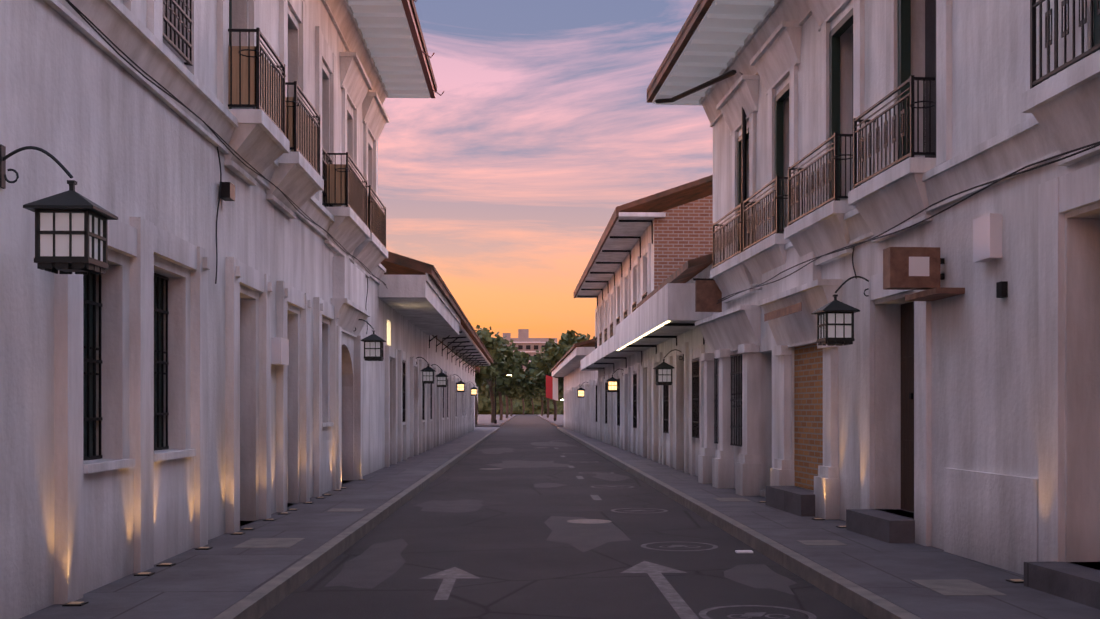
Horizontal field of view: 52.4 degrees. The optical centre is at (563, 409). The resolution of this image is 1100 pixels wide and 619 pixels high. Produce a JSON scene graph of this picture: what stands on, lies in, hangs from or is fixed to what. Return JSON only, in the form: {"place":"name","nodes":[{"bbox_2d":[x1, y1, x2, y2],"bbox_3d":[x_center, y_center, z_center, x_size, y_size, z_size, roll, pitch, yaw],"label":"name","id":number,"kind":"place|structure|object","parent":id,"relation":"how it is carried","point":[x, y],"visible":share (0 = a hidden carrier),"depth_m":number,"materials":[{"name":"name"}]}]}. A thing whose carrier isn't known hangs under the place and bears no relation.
{"place":"outdoors","nodes":[
{"label":"outdoors","id":0,"kind":"place"},
{"bbox_2d":[478,414,563,414],"bbox_3d":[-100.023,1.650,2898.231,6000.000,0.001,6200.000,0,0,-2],"label":"ground","id":1,"kind":"structure","parent":0,"point":[516,414],"depth_m":346.96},
{"bbox_2d":[475,329,557,423],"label":"buildings","id":2,"kind":"structure","parent":1,"relation":"on","point":[524,342],"depth_m":429.75,"materials":[{"name":"paint"}]},
{"bbox_2d":[478,390,563,413],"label":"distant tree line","id":3,"kind":"object","parent":1,"relation":"on","point":[484,405],"visible":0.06,"depth_m":348.91,"materials":[{"name":"green plant"}]},
{"bbox_2d":[520,398,533,414],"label":"tree","id":4,"kind":"object","parent":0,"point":[529,399],"visible":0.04,"depth_m":309.72,"materials":[{"name":"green plant"}]},
{"bbox_2d":[378,0,712,343],"label":"sky","id":5,"kind":"structure","parent":0,"point":[508,181],"materials":[{"name":"pink"}]},
{"bbox_2d":[20,415,1099,618],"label":"pavements","id":6,"kind":"structure","parent":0,"point":[262,568],"depth_m":11.00,"materials":[{"name":"grey concrete"}]},
{"bbox_2d":[62,601,87,605],"bbox_3d":[-3.695,1.477,8.455,0.140,0.026,0.140,0,0,-2],"label":"uplight","id":7,"kind":"object","parent":6,"relation":"on","point":[76,603],"visible":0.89,"depth_m":8.41,"materials":[{"name":"black metal"}]},
{"bbox_2d":[134,572,154,575],"bbox_3d":[-3.748,1.477,9.984,0.140,0.026,0.140,0,0,-2],"label":"uplight","id":8,"kind":"object","parent":6,"relation":"on","point":[144,574],"visible":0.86,"depth_m":9.95,"materials":[{"name":"black metal"}]},
{"bbox_2d":[156,563,175,565],"bbox_3d":[-3.769,1.477,10.584,0.140,0.026,0.140,0,0,-2],"label":"uplight","id":9,"kind":"object","parent":6,"relation":"on","point":[166,564],"visible":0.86,"depth_m":10.54,"materials":[{"name":"black metal"}]},
{"bbox_2d":[195,547,211,549],"bbox_3d":[-3.812,1.477,11.833,0.140,0.026,0.140,0,0,-2],"label":"uplight","id":10,"kind":"object","parent":6,"relation":"on","point":[203,548],"visible":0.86,"depth_m":11.77,"materials":[{"name":"black metal"}]},
{"bbox_2d":[0,0,443,618],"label":"two storey building","id":11,"kind":"structure","parent":6,"relation":"on","point":[190,368],"depth_m":11.76,"materials":[{"name":"paint"}]},
{"bbox_2d":[0,144,117,273],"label":"lantern","id":12,"kind":"object","parent":11,"relation":"attached to","point":[71,229],"visible":1,"depth_m":7.48,"materials":[{"name":"grey metal"}]},
{"bbox_2d":[355,319,385,360],"bbox_3d":[-4.013,-1.419,22.832,0.720,0.855,0.459,0,0,-2],"label":"lantern","id":13,"kind":"object","parent":11,"relation":"attached to","point":[373,346],"visible":0.83,"depth_m":22.68,"materials":[{"name":"grey metal"}]},
{"bbox_2d":[230,532,244,534],"bbox_3d":[-3.861,1.477,13.232,0.140,0.026,0.140,0,0,-2],"label":"uplight","id":14,"kind":"object","parent":6,"relation":"on","point":[237,533],"visible":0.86,"depth_m":13.19,"materials":[{"name":"black metal"}]},
{"bbox_2d":[378,251,493,469],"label":"single storey building","id":15,"kind":"structure","parent":6,"relation":"on","point":[421,313],"depth_m":34.27,"materials":[{"name":"paint"}]},
{"bbox_2d":[416,357,435,383],"bbox_3d":[-4.460,-1.249,35.725,0.720,0.855,0.459,0,0,-2],"label":"lantern","id":16,"kind":"object","parent":15,"relation":"attached to","point":[427,374],"visible":0.9,"depth_m":35.58,"materials":[{"name":"grey metal"}]},
{"bbox_2d":[431,364,447,386],"bbox_3d":[-4.661,-1.249,41.521,0.720,0.855,0.459,0,0,-2],"label":"lantern","id":17,"kind":"object","parent":15,"relation":"attached to","point":[441,379],"visible":0.96,"depth_m":41.38,"materials":[{"name":"grey metal"}]},
{"bbox_2d":[452,374,464,391],"bbox_3d":[-5.087,-1.249,53.814,0.720,0.855,0.459,0,0,-2],"label":"lantern","id":18,"kind":"object","parent":15,"relation":"attached to","point":[460,386],"visible":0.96,"depth_m":53.67,"materials":[{"name":"yellow metal"}]},
{"bbox_2d":[471,382,476,395],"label":"lantern","id":19,"kind":"object","parent":15,"relation":"attached to","point":[473,391],"visible":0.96,"depth_m":67.66,"materials":[{"name":"yellow metal"}]},
{"bbox_2d":[453,325,520,424],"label":"tree","id":20,"kind":"object","parent":6,"relation":"on","point":[496,349],"visible":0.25,"depth_m":106.22,"materials":[{"name":"green plant"}]},
{"bbox_2d":[494,373,511,423],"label":"street lamp","id":21,"kind":"object","parent":6,"relation":"on","point":[495,421],"visible":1,"depth_m":114.73,"materials":[{"name":"black metal"}]},
{"bbox_2d":[485,339,529,422],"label":"tree","id":22,"kind":"object","parent":6,"relation":"on","point":[504,382],"visible":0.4,"depth_m":121.25,"materials":[{"name":"green plant"}]},
{"bbox_2d":[478,366,538,419],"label":"tree","id":23,"kind":"object","parent":6,"relation":"on","point":[484,387],"visible":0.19,"depth_m":149.66,"materials":[{"name":"green plant"}]},
{"bbox_2d":[505,393,531,415],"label":"tree","id":24,"kind":"object","parent":6,"relation":"on","point":[525,396],"visible":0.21,"depth_m":235.20,"materials":[{"name":"green plant"}]},
{"bbox_2d":[503,383,534,417],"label":"tree","id":25,"kind":"object","parent":6,"relation":"on","point":[507,404],"visible":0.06,"depth_m":185.55,"materials":[{"name":"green plant"}]},
{"bbox_2d":[527,395,552,415],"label":"tree","id":26,"kind":"object","parent":6,"relation":"on","point":[541,404],"visible":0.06,"depth_m":249.75,"materials":[{"name":"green plant"}]},
{"bbox_2d":[521,369,563,419],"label":"tree","id":27,"kind":"object","parent":6,"relation":"on","point":[529,390],"visible":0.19,"depth_m":155.18,"materials":[{"name":"green plant"}]},
{"bbox_2d":[525,350,563,386],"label":"tree","id":28,"kind":"object","parent":6,"relation":"on","point":[531,367],"visible":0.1,"depth_m":123.72,"materials":[{"name":"green plant"}]},
{"bbox_2d":[530,370,563,417],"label":"tree","id":29,"kind":"object","parent":6,"relation":"on","point":[548,406],"visible":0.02,"depth_m":195.78,"materials":[{"name":"green plant"}]},
{"bbox_2d":[533,330,594,378],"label":"tree","id":30,"kind":"object","parent":6,"relation":"on","point":[554,353],"visible":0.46,"depth_m":106.96,"materials":[{"name":"green plant"}]},
{"bbox_2d":[550,175,712,475],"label":"buildings","id":31,"kind":"structure","parent":6,"relation":"on","point":[651,258],"depth_m":32.54,"materials":[{"name":"paint"}]},
{"bbox_2d":[545,374,562,400],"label":"flag on pole","id":32,"kind":"object","parent":31,"relation":"attached to","point":[551,387],"visible":0.93,"depth_m":91.56,"materials":[{"name":"red fabric"}]},
{"bbox_2d":[577,382,588,397],"bbox_3d":[1.052,-1.049,60.125,0.722,0.855,0.463,0,0,-2],"label":"lantern","id":33,"kind":"object","parent":31,"relation":"hanging from","point":[580,392],"visible":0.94,"depth_m":59.97,"materials":[{"name":"yellow metal"}]},
{"bbox_2d":[606,369,623,391],"bbox_3d":[1.897,-1.049,40.643,0.722,0.855,0.463,0,0,-2],"label":"lantern","id":34,"kind":"object","parent":31,"relation":"hanging from","point":[612,383],"visible":0.94,"depth_m":40.48,"materials":[{"name":"yellow metal"}]},
{"bbox_2d":[653,349,683,384],"bbox_3d":[2.507,-0.999,26.556,0.722,0.855,0.463,0,0,-2],"label":"lantern","id":35,"kind":"object","parent":31,"relation":"hanging from","point":[663,373],"visible":0.96,"depth_m":26.40,"materials":[{"name":"grey metal"}]},
{"bbox_2d":[647,0,1099,609],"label":"two storey building","id":36,"kind":"structure","parent":6,"relation":"on","point":[929,170],"depth_m":12.47,"materials":[{"name":"paint"}]},
{"bbox_2d":[811,276,868,345],"bbox_3d":[3.463,-1.219,13.740,0.732,0.855,0.483,0,0,-2],"label":"lantern","id":37,"kind":"object","parent":36,"relation":"hanging from","point":[835,321],"visible":0.92,"depth_m":13.58,"materials":[{"name":"grey metal"}]},
{"bbox_2d":[1006,579,1023,582],"bbox_3d":[3.889,1.477,9.572,0.140,0.026,0.140,0,0,-5],"label":"uplight","id":38,"kind":"object","parent":6,"relation":"on","point":[1016,580],"visible":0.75,"depth_m":9.54,"materials":[{"name":"black metal"}]},
{"bbox_2d":[259,414,867,618],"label":"road","id":39,"kind":"structure","parent":0,"point":[508,554],"depth_m":12.28,"materials":[{"name":"grey asphalt"}]},
{"bbox_2d":[504,396,537,414],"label":"tree","id":40,"kind":"object","parent":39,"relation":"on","point":[523,402],"visible":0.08,"depth_m":299.65,"materials":[{"name":"green plant"}]},
{"bbox_2d":[325,442,796,594],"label":"asphalt patches","id":41,"kind":"object","parent":39,"relation":"on","point":[373,565],"visible":0.88,"depth_m":13.54,"materials":[{"name":"grey asphalt"}]},
{"bbox_2d":[419,440,816,618],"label":"road markings","id":42,"kind":"object","parent":39,"relation":"on","point":[676,601],"visible":0.92,"depth_m":10.60,"materials":[{"name":"white paint"}]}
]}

